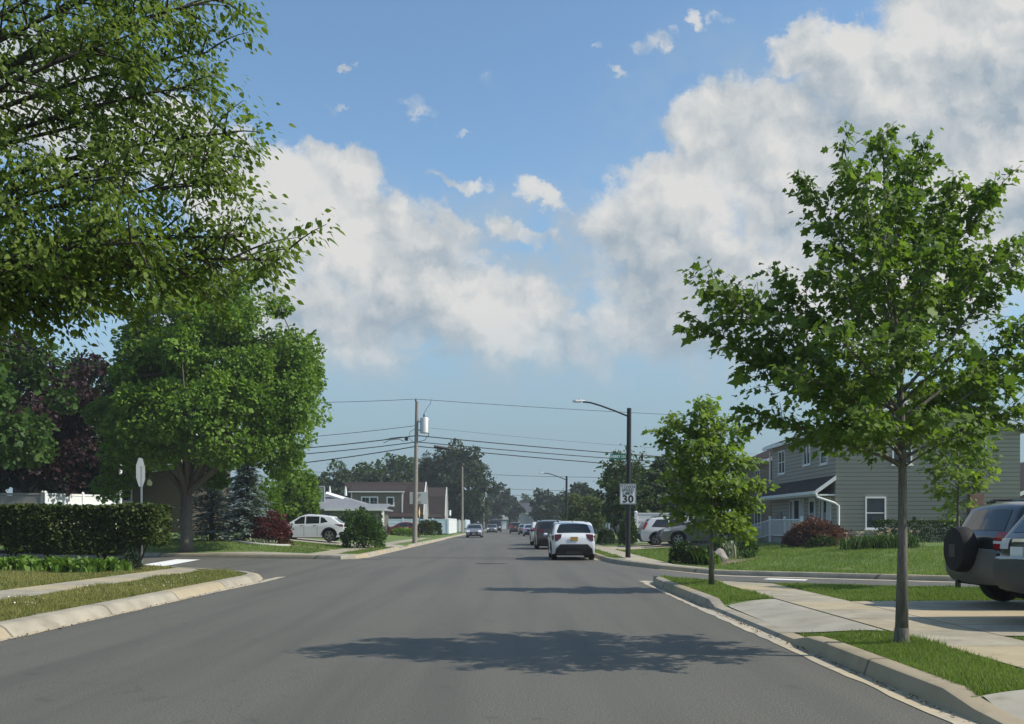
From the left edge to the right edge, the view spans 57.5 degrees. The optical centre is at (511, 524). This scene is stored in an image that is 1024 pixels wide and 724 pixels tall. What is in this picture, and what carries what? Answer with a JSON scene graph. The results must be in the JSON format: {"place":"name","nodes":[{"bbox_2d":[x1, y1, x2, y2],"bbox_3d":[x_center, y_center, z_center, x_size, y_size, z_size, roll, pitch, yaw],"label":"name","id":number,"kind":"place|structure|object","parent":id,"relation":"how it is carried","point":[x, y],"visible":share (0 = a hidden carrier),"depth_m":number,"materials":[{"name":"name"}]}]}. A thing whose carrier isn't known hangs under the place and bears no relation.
{"place":"outdoors","nodes":[
{"label":"outdoors","id":0,"kind":"place"},
{"bbox_2d":[0,568,196,598],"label":"sidewalk","id":1,"kind":"structure","parent":0,"point":[42,589],"depth_m":20.85,"materials":[{"name":"concrete"}]},
{"bbox_2d":[0,564,245,620],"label":"lawn","id":2,"kind":"structure","parent":0,"point":[99,577],"depth_m":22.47,"materials":[{"name":"green plant"}]},
{"bbox_2d":[14,557,48,571],"bbox_3d":[-13.086,1.106,25.395,0.804,0.401,0.904,0,0,-38],"label":"hosta","id":3,"kind":"object","parent":2,"relation":"on","point":[34,564],"visible":0.84,"depth_m":25.17,"materials":[{"name":"green plant"}]},
{"bbox_2d":[0,312,80,470],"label":"shade tree","id":4,"kind":"object","parent":2,"relation":"on","point":[19,435],"visible":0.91,"depth_m":38.16,"materials":[{"name":"green plant"}]},
{"bbox_2d":[48,557,79,572],"bbox_3d":[-12.035,1.110,25.202,0.844,0.416,0.918,0,0,37],"label":"hosta","id":5,"kind":"object","parent":2,"relation":"on","point":[59,567],"visible":0.86,"depth_m":25.10,"materials":[{"name":"green plant"}]},
{"bbox_2d":[0,501,174,566],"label":"hedge","id":6,"kind":"object","parent":2,"relation":"on","point":[57,531],"visible":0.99,"depth_m":27.62,"materials":[{"name":"green plant"}]},
{"bbox_2d":[76,558,109,573],"bbox_3d":[-11.369,1.116,25.279,0.780,0.422,0.909,0,0,37],"label":"hosta","id":7,"kind":"object","parent":2,"relation":"on","point":[93,565],"visible":0.85,"depth_m":25.07,"materials":[{"name":"green plant"}]},
{"bbox_2d":[106,557,132,571],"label":"hosta","id":8,"kind":"object","parent":2,"relation":"on","point":[116,564],"visible":0.85,"depth_m":25.57,"materials":[{"name":"green plant"}]},
{"bbox_2d":[119,549,144,569],"bbox_3d":[-10.875,1.031,26.589,0.839,0.651,0.698,0,0,24],"label":"shrub","id":9,"kind":"object","parent":2,"relation":"on","point":[130,556],"visible":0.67,"depth_m":26.56,"materials":[{"name":"green plant"}]},
{"bbox_2d":[136,458,144,555],"bbox_3d":[-11.759,-0.343,29.599,0.059,3.505,0.910,0,0,-5],"label":"stop sign","id":10,"kind":"object","parent":2,"relation":"on","point":[140,471],"visible":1,"depth_m":29.57,"materials":[{"name":"metal"}]},
{"bbox_2d":[0,0,345,381],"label":"pear tree","id":11,"kind":"object","parent":2,"relation":"on","point":[71,271],"visible":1,"depth_m":8.71,"materials":[{"name":"green plant"}]},
{"bbox_2d":[0,532,465,554],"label":"lawn","id":12,"kind":"structure","parent":0,"point":[390,538],"depth_m":45.80,"materials":[{"name":"green plant"}]},
{"bbox_2d":[0,490,43,528],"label":"fence","id":13,"kind":"object","parent":12,"relation":"on","point":[20,498],"visible":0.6,"depth_m":48.98,"materials":[{"name":"white plastic"}]},
{"bbox_2d":[0,406,85,492],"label":"shade tree","id":14,"kind":"object","parent":12,"relation":"on","point":[15,482],"visible":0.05,"depth_m":51.87,"materials":[{"name":"green plant"}]},
{"bbox_2d":[0,330,109,496],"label":"plum tree","id":15,"kind":"object","parent":12,"relation":"on","point":[52,472],"visible":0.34,"depth_m":49.51,"materials":[{"name":"purple plant"}]},
{"bbox_2d":[43,490,117,528],"bbox_3d":[-23.500,-0.635,51.100,0.183,2.270,4.835,0,0,25],"label":"fence","id":16,"kind":"object","parent":12,"relation":"on","point":[72,499],"visible":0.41,"depth_m":50.50,"materials":[{"name":"white plastic"}]},
{"bbox_2d":[24,349,200,496],"bbox_3d":[-24.009,-4.810,54.320,13.277,10.780,7.175,0,0,0],"label":"shade tree","id":17,"kind":"object","parent":12,"relation":"on","point":[108,388],"visible":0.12,"depth_m":53.15,"materials":[{"name":"green plant"}]},
{"bbox_2d":[13,419,233,533],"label":"house","id":18,"kind":"structure","parent":12,"relation":"on","point":[162,489],"depth_m":57.00,"materials":[{"name":"brown"}]},
{"bbox_2d":[78,266,332,551],"bbox_3d":[-14.218,-5.475,42.648,11.670,13.548,9.774,0,0,0],"label":"shade tree","id":19,"kind":"object","parent":12,"relation":"on","point":[177,389],"visible":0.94,"depth_m":40.89,"materials":[{"name":"green plant"}]},
{"bbox_2d":[171,447,244,540],"bbox_3d":[-15.910,-1.429,49.368,4.595,5.835,4.551,0,0,-43],"label":"blue spruce","id":20,"kind":"object","parent":12,"relation":"on","point":[213,504],"visible":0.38,"depth_m":49.02,"materials":[{"name":"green plant"}]},
{"bbox_2d":[207,460,278,542],"bbox_3d":[-13.640,-1.391,48.028,3.774,5.134,3.997,0,0,0],"label":"blue spruce","id":21,"kind":"object","parent":12,"relation":"on","point":[246,474],"visible":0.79,"depth_m":47.69,"materials":[{"name":"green plant"}]},
{"bbox_2d":[238,473,284,536],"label":"arborvitae","id":22,"kind":"object","parent":12,"relation":"on","point":[265,489],"visible":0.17,"depth_m":50.45,"materials":[{"name":"green plant"}]},
{"bbox_2d":[247,508,293,544],"bbox_3d":[-12.371,0.109,47.618,2.303,1.955,2.077,0,0,-37],"label":"barberry","id":23,"kind":"object","parent":12,"relation":"on","point":[286,530],"visible":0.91,"depth_m":47.23,"materials":[{"name":"red plant"}]},
{"bbox_2d":[264,497,285,538],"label":"arborvitae","id":24,"kind":"object","parent":12,"relation":"on","point":[278,504],"visible":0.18,"depth_m":49.89,"materials":[{"name":"green plant"}]},
{"bbox_2d":[267,468,323,521],"bbox_3d":[-14.501,-1.458,62.212,4.041,4.877,3.997,0,0,0],"label":"garden tree","id":25,"kind":"object","parent":12,"relation":"on","point":[306,489],"visible":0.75,"depth_m":61.36,"materials":[{"name":"green plant"}]},
{"bbox_2d":[231,486,392,533],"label":"house","id":26,"kind":"structure","parent":12,"relation":"on","point":[334,504],"depth_m":83.86,"materials":[{"name":"grey"}]},
{"bbox_2d":[314,469,364,495],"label":"backyard tree","id":27,"kind":"object","parent":12,"relation":"on","point":[336,484],"visible":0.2,"depth_m":147.90,"materials":[{"name":"green plant"}]},
{"bbox_2d":[327,459,383,479],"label":"backyard tree","id":28,"kind":"object","parent":12,"relation":"on","point":[361,468],"visible":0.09,"depth_m":157.21,"materials":[{"name":"green plant"}]},
{"bbox_2d":[339,505,385,537],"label":"shrub","id":29,"kind":"object","parent":12,"relation":"on","point":[350,514],"visible":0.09,"depth_m":68.78,"materials":[{"name":"green plant"}]},
{"bbox_2d":[339,508,387,547],"bbox_3d":[-8.362,0.255,52.376,2.751,2.364,2.889,0,0,0],"label":"laurel","id":30,"kind":"object","parent":12,"relation":"on","point":[362,526],"visible":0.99,"depth_m":51.61,"materials":[{"name":"green plant"}]},
{"bbox_2d":[364,470,405,481],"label":"backyard tree","id":31,"kind":"object","parent":12,"relation":"on","point":[383,477],"visible":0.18,"depth_m":149.27,"materials":[{"name":"green plant"}]},
{"bbox_2d":[342,482,428,518],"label":"house","id":32,"kind":"structure","parent":12,"relation":"on","point":[395,496],"depth_m":118.94,"materials":[{"name":"brown"}]},
{"bbox_2d":[365,452,423,481],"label":"backyard tree","id":33,"kind":"object","parent":12,"relation":"on","point":[398,466],"visible":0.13,"depth_m":164.10,"materials":[{"name":"green plant"}]},
{"bbox_2d":[389,527,418,536],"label":"shrub","id":34,"kind":"object","parent":12,"relation":"on","point":[401,530],"visible":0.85,"depth_m":92.50,"materials":[{"name":"green plant"}]},
{"bbox_2d":[389,518,447,533],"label":"fence","id":35,"kind":"object","parent":12,"relation":"on","point":[444,524],"visible":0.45,"depth_m":117.48,"materials":[{"name":"plastic"}]},
{"bbox_2d":[409,399,430,542],"bbox_3d":[-6.375,-3.535,64.700,1.577,10.354,0.620,0,0,0],"label":"utility pole","id":36,"kind":"object","parent":12,"relation":"on","point":[424,425],"visible":0.98,"depth_m":64.58,"materials":[{"name":"brown wood"}]},
{"bbox_2d":[234,446,648,469],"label":"overhead wire","id":37,"kind":"object","parent":36,"relation":"attached to","point":[461,450],"visible":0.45,"depth_m":65.88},
{"bbox_2d":[305,442,652,461],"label":"overhead wire","id":38,"kind":"object","parent":36,"relation":"attached to","point":[462,446],"visible":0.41,"depth_m":65.69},
{"bbox_2d":[258,435,706,459],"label":"overhead wire","id":39,"kind":"object","parent":36,"relation":"attached to","point":[468,440],"visible":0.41,"depth_m":65.87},
{"bbox_2d":[417,519,435,535],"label":"shrub","id":40,"kind":"object","parent":12,"relation":"on","point":[426,526],"visible":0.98,"depth_m":95.62,"materials":[{"name":"green plant"}]},
{"bbox_2d":[426,487,448,518],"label":"house","id":41,"kind":"structure","parent":12,"relation":"on","point":[437,504],"depth_m":146.85,"materials":[{"name":"brown"}]},
{"bbox_2d":[419,438,498,523],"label":"backyard tree","id":42,"kind":"object","parent":12,"relation":"on","point":[475,480],"visible":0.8,"depth_m":164.90,"materials":[{"name":"green plant"}]},
{"bbox_2d":[210,552,354,554],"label":"sidewalk","id":43,"kind":"structure","parent":0,"point":[278,553],"depth_m":41.57,"materials":[{"name":"concrete"}]},
{"bbox_2d":[223,538,367,546],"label":"driveway","id":44,"kind":"structure","parent":0,"point":[318,541],"depth_m":57.30,"materials":[{"name":"concrete"}]},
{"bbox_2d":[287,514,345,541],"bbox_3d":[-12.470,0.211,57.300,4.724,1.707,2.256,0,0,0],"label":"parked car","id":45,"kind":"object","parent":44,"relation":"on","point":[327,527],"visible":0.72,"depth_m":56.41,"materials":[{"name":"white paint"}]},
{"bbox_2d":[311,538,426,553],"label":"sidewalk","id":46,"kind":"structure","parent":0,"point":[337,551],"depth_m":50.79,"materials":[{"name":"concrete"}]},
{"bbox_2d":[0,529,978,723],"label":"road","id":47,"kind":"structure","parent":0,"point":[533,635],"depth_m":10.52,"materials":[{"name":"grey asphalt"}]},
{"bbox_2d":[0,565,262,639],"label":"kerb","id":48,"kind":"structure","parent":47,"relation":"on","point":[25,625],"depth_m":15.48,"materials":[{"name":"concrete"}]},
{"bbox_2d":[0,577,282,640],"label":"gutter","id":49,"kind":"object","parent":47,"relation":"on","point":[266,580],"visible":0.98,"depth_m":16.02,"materials":[{"name":"concrete"}]},
{"bbox_2d":[137,529,485,558],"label":"kerb","id":50,"kind":"structure","parent":47,"relation":"on","point":[357,556],"depth_m":41.50,"materials":[{"name":"concrete"}]},
{"bbox_2d":[464,524,484,537],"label":"moving car","id":51,"kind":"object","parent":47,"relation":"on","point":[474,529],"visible":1,"depth_m":102.13,"materials":[{"name":"grey paint"}]},
{"bbox_2d":[504,495,525,521],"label":"pine tree","id":52,"kind":"object","parent":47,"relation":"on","point":[515,511],"visible":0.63,"depth_m":244.92,"materials":[{"name":"green plant"}]},
{"bbox_2d":[531,519,562,548],"bbox_3d":[2.320,0.592,56.549,2.351,1.777,4.791,0,0,0],"label":"parked car","id":53,"kind":"object","parent":47,"relation":"on","point":[542,527],"visible":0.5,"depth_m":54.39,"materials":[{"name":"paint"}]},
{"bbox_2d":[544,520,594,559],"bbox_3d":[2.520,0.640,40.148,2.268,1.680,4.593,0,0,0],"label":"parked car","id":54,"kind":"object","parent":47,"relation":"on","point":[571,538],"visible":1,"depth_m":37.99,"materials":[{"name":"white paint"}]},
{"bbox_2d":[595,553,954,581],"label":"kerb","id":55,"kind":"structure","parent":47,"relation":"on","point":[948,578],"depth_m":28.88,"materials":[{"name":"concrete"}]},
{"bbox_2d":[659,569,954,582],"bbox_3d":[17.197,1.569,23.466,29.199,0.107,1.231,0,0,31],"label":"gutter","id":56,"kind":"object","parent":47,"relation":"on","point":[810,578],"visible":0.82,"depth_m":27.85,"materials":[{"name":"concrete"}]},
{"bbox_2d":[640,581,978,723],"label":"gutter","id":57,"kind":"object","parent":47,"relation":"on","point":[927,707],"visible":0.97,"depth_m":9.34,"materials":[{"name":"concrete"}]},
{"bbox_2d":[650,583,969,721],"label":"gutter litter","id":58,"kind":"object","parent":57,"relation":"on","point":[806,651],"visible":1,"depth_m":10.69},
{"bbox_2d":[654,576,1023,723],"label":"kerb","id":59,"kind":"structure","parent":47,"relation":"on","point":[955,698],"depth_m":8.83,"materials":[{"name":"concrete"}]},
{"bbox_2d":[486,481,513,518],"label":"tree","id":60,"kind":"object","parent":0,"point":[500,507],"visible":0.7,"depth_m":239.51,"materials":[{"name":"green plant"}]},
{"bbox_2d":[0,0,1023,522],"label":"sky","id":61,"kind":"structure","parent":0,"point":[519,191],"materials":[{"name":"blue"}]},
{"bbox_2d":[595,544,670,563],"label":"sidewalk","id":62,"kind":"structure","parent":0,"point":[612,551],"depth_m":43.14,"materials":[{"name":"concrete"}]},
{"bbox_2d":[573,398,630,557],"bbox_3d":[3.695,-1.820,38.000,2.450,6.600,0.400,0,0,0],"label":"street lamp","id":63,"kind":"object","parent":62,"relation":"on","point":[628,508],"visible":0.81,"depth_m":37.93,"materials":[{"name":"black metal"}]},
{"bbox_2d":[620,484,635,503],"bbox_3d":[4.700,-1.220,37.875,0.660,0.830,0.050,0,0,0],"label":"speed limit sign","id":64,"kind":"object","parent":63,"relation":"attached to","point":[627,493],"visible":1,"depth_m":37.86,"materials":[{"name":"white metal"}]},
{"bbox_2d":[605,542,708,549],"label":"driveway","id":65,"kind":"structure","parent":0,"point":[645,546],"depth_m":55.19,"materials":[{"name":"concrete"}]},
{"bbox_2d":[637,516,702,544],"bbox_3d":[10.074,0.392,56.900,4.741,1.757,2.266,0,0,0],"label":"parked car","id":66,"kind":"object","parent":65,"relation":"on","point":[649,528],"visible":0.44,"depth_m":56.03,"materials":[{"name":"white paint"}]},
{"bbox_2d":[657,517,735,544],"bbox_3d":[10.851,0.374,54.100,4.792,1.695,2.282,0,0,0],"label":"parked car","id":67,"kind":"object","parent":65,"relation":"on","point":[670,535],"visible":0.41,"depth_m":53.20,"materials":[{"name":"grey metal"}]},
{"bbox_2d":[595,532,947,574],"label":"lawn","id":68,"kind":"structure","parent":0,"point":[926,544],"depth_m":34.78,"materials":[{"name":"green plant"}]},
{"bbox_2d":[528,487,554,521],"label":"backyard tree","id":69,"kind":"object","parent":68,"relation":"on","point":[541,497],"visible":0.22,"depth_m":204.01,"materials":[{"name":"green plant"}]},
{"bbox_2d":[536,494,564,519],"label":"backyard tree","id":70,"kind":"object","parent":68,"relation":"on","point":[545,510],"visible":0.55,"depth_m":188.32,"materials":[{"name":"green plant"}]},
{"bbox_2d":[558,482,589,515],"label":"backyard tree","id":71,"kind":"object","parent":68,"relation":"on","point":[575,488],"visible":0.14,"depth_m":168.87,"materials":[{"name":"green plant"}]},
{"bbox_2d":[560,492,607,534],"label":"willow tree","id":72,"kind":"object","parent":68,"relation":"on","point":[580,506],"visible":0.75,"depth_m":90.97,"materials":[{"name":"green plant"}]},
{"bbox_2d":[595,528,615,543],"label":"shrub","id":73,"kind":"object","parent":68,"relation":"on","point":[605,535],"visible":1,"depth_m":63.73,"materials":[{"name":"green plant"}]},
{"bbox_2d":[597,460,649,533],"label":"backyard tree","id":74,"kind":"object","parent":68,"relation":"on","point":[609,503],"visible":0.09,"depth_m":71.67,"materials":[{"name":"green plant"}]},
{"bbox_2d":[617,510,637,545],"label":"arborvitae","id":75,"kind":"object","parent":68,"relation":"on","point":[621,536],"visible":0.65,"depth_m":58.17,"materials":[{"name":"green plant"}]},
{"bbox_2d":[588,444,670,541],"bbox_3d":[7.806,-2.028,61.839,5.245,6.616,4.160,0,0,-27],"label":"locust tree","id":76,"kind":"object","parent":68,"relation":"on","point":[622,477],"visible":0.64,"depth_m":61.89,"materials":[{"name":"green plant"}]},
{"bbox_2d":[634,511,693,543],"bbox_3d":[10.250,0.200,59.600,4.965,2.120,0.265,0,0,0],"label":"fence","id":77,"kind":"object","parent":68,"relation":"on","point":[640,518],"visible":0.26,"depth_m":59.58,"materials":[{"name":"white plastic"}]},
{"bbox_2d":[632,452,717,513],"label":"backyard tree","id":78,"kind":"object","parent":68,"relation":"on","point":[660,463],"visible":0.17,"depth_m":65.09,"materials":[{"name":"green plant"}]},
{"bbox_2d":[678,556,754,565],"bbox_3d":[7.829,1.365,35.497,2.873,0.211,6.292,0,0,24],"label":"mulch bed","id":79,"kind":"object","parent":68,"relation":"on","point":[730,561],"visible":0.24,"depth_m":34.22,"materials":[{"name":"brown soil"}]},
{"bbox_2d":[668,540,691,563],"bbox_3d":[6.346,1.042,34.523,1.238,0.974,1.240,0,0,0],"label":"shrub","id":80,"kind":"object","parent":79,"relation":"on","point":[676,551],"visible":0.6,"depth_m":34.31,"materials":[{"name":"green plant"}]},
{"bbox_2d":[680,545,707,564],"bbox_3d":[6.606,1.133,33.795,1.039,0.762,1.014,0,0,0],"label":"shrub","id":81,"kind":"object","parent":79,"relation":"on","point":[688,558],"visible":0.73,"depth_m":33.57,"materials":[{"name":"green plant"}]},
{"bbox_2d":[719,540,740,557],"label":"ornamental grass","id":82,"kind":"object","parent":79,"relation":"on","point":[728,548],"depth_m":36.35,"materials":[{"name":"green plant"}]},
{"bbox_2d":[725,532,759,554],"bbox_3d":[9.319,0.801,37.995,1.499,1.155,1.553,0,0,0],"label":"shrub","id":83,"kind":"object","parent":79,"relation":"on","point":[752,544],"visible":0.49,"depth_m":37.68,"materials":[{"name":"green plant"}]},
{"bbox_2d":[734,449,771,536],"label":"house","id":84,"kind":"structure","parent":68,"relation":"on","point":[762,472],"depth_m":60.60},
{"bbox_2d":[740,516,802,541],"bbox_3d":[13.550,0.490,52.300,1.370,1.880,13.570,0,0,0],"label":"porch railing","id":85,"kind":"object","parent":68,"relation":"on","point":[780,527],"visible":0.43,"depth_m":49.76,"materials":[{"name":"white plastic"}]},
{"bbox_2d":[780,515,854,546],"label":"japanese maple","id":86,"kind":"object","parent":68,"relation":"on","point":[814,528],"visible":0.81,"depth_m":41.99,"materials":[{"name":"red plant"}]},
{"bbox_2d":[804,534,838,547],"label":"shrub","id":87,"kind":"object","parent":68,"relation":"on","point":[820,540],"visible":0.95,"depth_m":40.74,"materials":[{"name":"green plant"}]},
{"bbox_2d":[837,532,862,549],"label":"daylily","id":88,"kind":"object","parent":68,"relation":"on","point":[851,543],"visible":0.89,"depth_m":37.12,"materials":[{"name":"green plant"}]},
{"bbox_2d":[757,396,1023,542],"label":"house","id":89,"kind":"structure","parent":68,"relation":"on","point":[854,494],"depth_m":45.00,"materials":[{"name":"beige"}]},
{"bbox_2d":[777,450,785,475],"bbox_3d":[15.560,-3.540,53.900,0.100,1.410,1.350,0,0,0],"label":"window","id":90,"kind":"structure","parent":89,"relation":"in","point":[781,454],"depth_m":53.88,"materials":[{"name":"clear glass"}]},
{"bbox_2d":[789,499,803,526],"bbox_3d":[15.560,-0.440,51.100,0.100,1.810,2.600,0,0,0],"label":"window","id":91,"kind":"structure","parent":89,"relation":"in","point":[796,507],"depth_m":51.15,"materials":[{"name":"clear glass"}]},
{"bbox_2d":[819,497,830,522],"bbox_3d":[15.560,-0.490,46.450,0.100,1.660,1.800,0,0,0],"label":"window","id":92,"kind":"structure","parent":89,"relation":"in","point":[824,507],"depth_m":46.41,"materials":[{"name":"clear glass"}]},
{"bbox_2d":[864,497,885,529],"bbox_3d":[17.520,-0.510,44.960,1.100,1.610,0.100,0,0,0],"label":"window","id":93,"kind":"structure","parent":89,"relation":"in","point":[875,507],"depth_m":45.00,"materials":[{"name":"clear glass"}]},
{"bbox_2d":[871,517,964,541],"bbox_3d":[19.936,0.277,42.699,6.844,1.265,1.155,0,0,0],"label":"hedge","id":94,"kind":"object","parent":68,"relation":"on","point":[919,522],"visible":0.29,"depth_m":42.35,"materials":[{"name":"green plant"}]},
{"bbox_2d":[728,599,885,631],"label":"driveway","id":95,"kind":"structure","parent":0,"point":[790,617],"depth_m":13.68,"materials":[{"name":"concrete"}]},
{"bbox_2d":[659,575,1023,702],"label":"lawn","id":96,"kind":"structure","parent":0,"point":[798,633],"depth_m":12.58,"materials":[{"name":"green plant"}]},
{"bbox_2d":[641,394,780,584],"bbox_3d":[4.445,-0.746,20.468,2.785,4.172,2.273,0,0,-38],"label":"maple tree","id":97,"kind":"object","parent":96,"relation":"on","point":[697,443],"visible":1,"depth_m":20.26,"materials":[{"name":"green plant"}]},
{"bbox_2d":[672,120,1023,628],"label":"maple tree","id":98,"kind":"object","parent":96,"relation":"on","point":[868,391],"visible":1,"depth_m":10.08,"materials":[{"name":"green plant"}]},
{"bbox_2d":[894,627,909,643],"bbox_3d":[4.300,1.240,10.300,0.172,0.220,0.168,0,0,0],"label":"trunk guard","id":99,"kind":"object","parent":98,"relation":"attached to","point":[901,633],"visible":0.59,"depth_m":10.24,"materials":[{"name":"grey plastic"}]},
{"bbox_2d":[914,417,1003,587],"bbox_3d":[9.136,-0.425,18.967,1.833,3.490,1.746,0,0,0],"label":"maple tree","id":100,"kind":"object","parent":96,"relation":"on","point":[962,475],"visible":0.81,"depth_m":18.92,"materials":[{"name":"green plant"}]},
{"bbox_2d":[720,581,1023,667],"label":"sidewalk","id":101,"kind":"structure","parent":0,"point":[1007,650],"depth_m":12.46,"materials":[{"name":"concrete"}]},
{"bbox_2d":[853,600,1023,635],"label":"driveway","id":102,"kind":"structure","parent":0,"point":[1004,618],"depth_m":13.92,"materials":[{"name":"concrete"}]},
{"bbox_2d":[943,498,1023,600],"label":"parked car","id":103,"kind":"object","parent":102,"relation":"on","point":[971,548],"visible":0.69,"depth_m":14.81,"materials":[{"name":"grey paint"}]},
{"bbox_2d":[993,515,1023,598],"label":"parked car","id":104,"kind":"object","parent":102,"relation":"on","point":[1008,569],"visible":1,"depth_m":12.66,"materials":[{"name":"grey paint"}]},
{"bbox_2d":[983,690,1023,719],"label":"driveway","id":105,"kind":"structure","parent":0,"point":[1011,702],"depth_m":7.18,"materials":[{"name":"concrete"}]},
{"label":"ground","id":106,"kind":"structure","parent":0,"visible":0},
{"bbox_2d":[518,502,536,523],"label":"house","id":107,"kind":"structure","parent":106,"relation":"on","point":[524,518],"depth_m":302.50,"materials":[{"name":"grey"}]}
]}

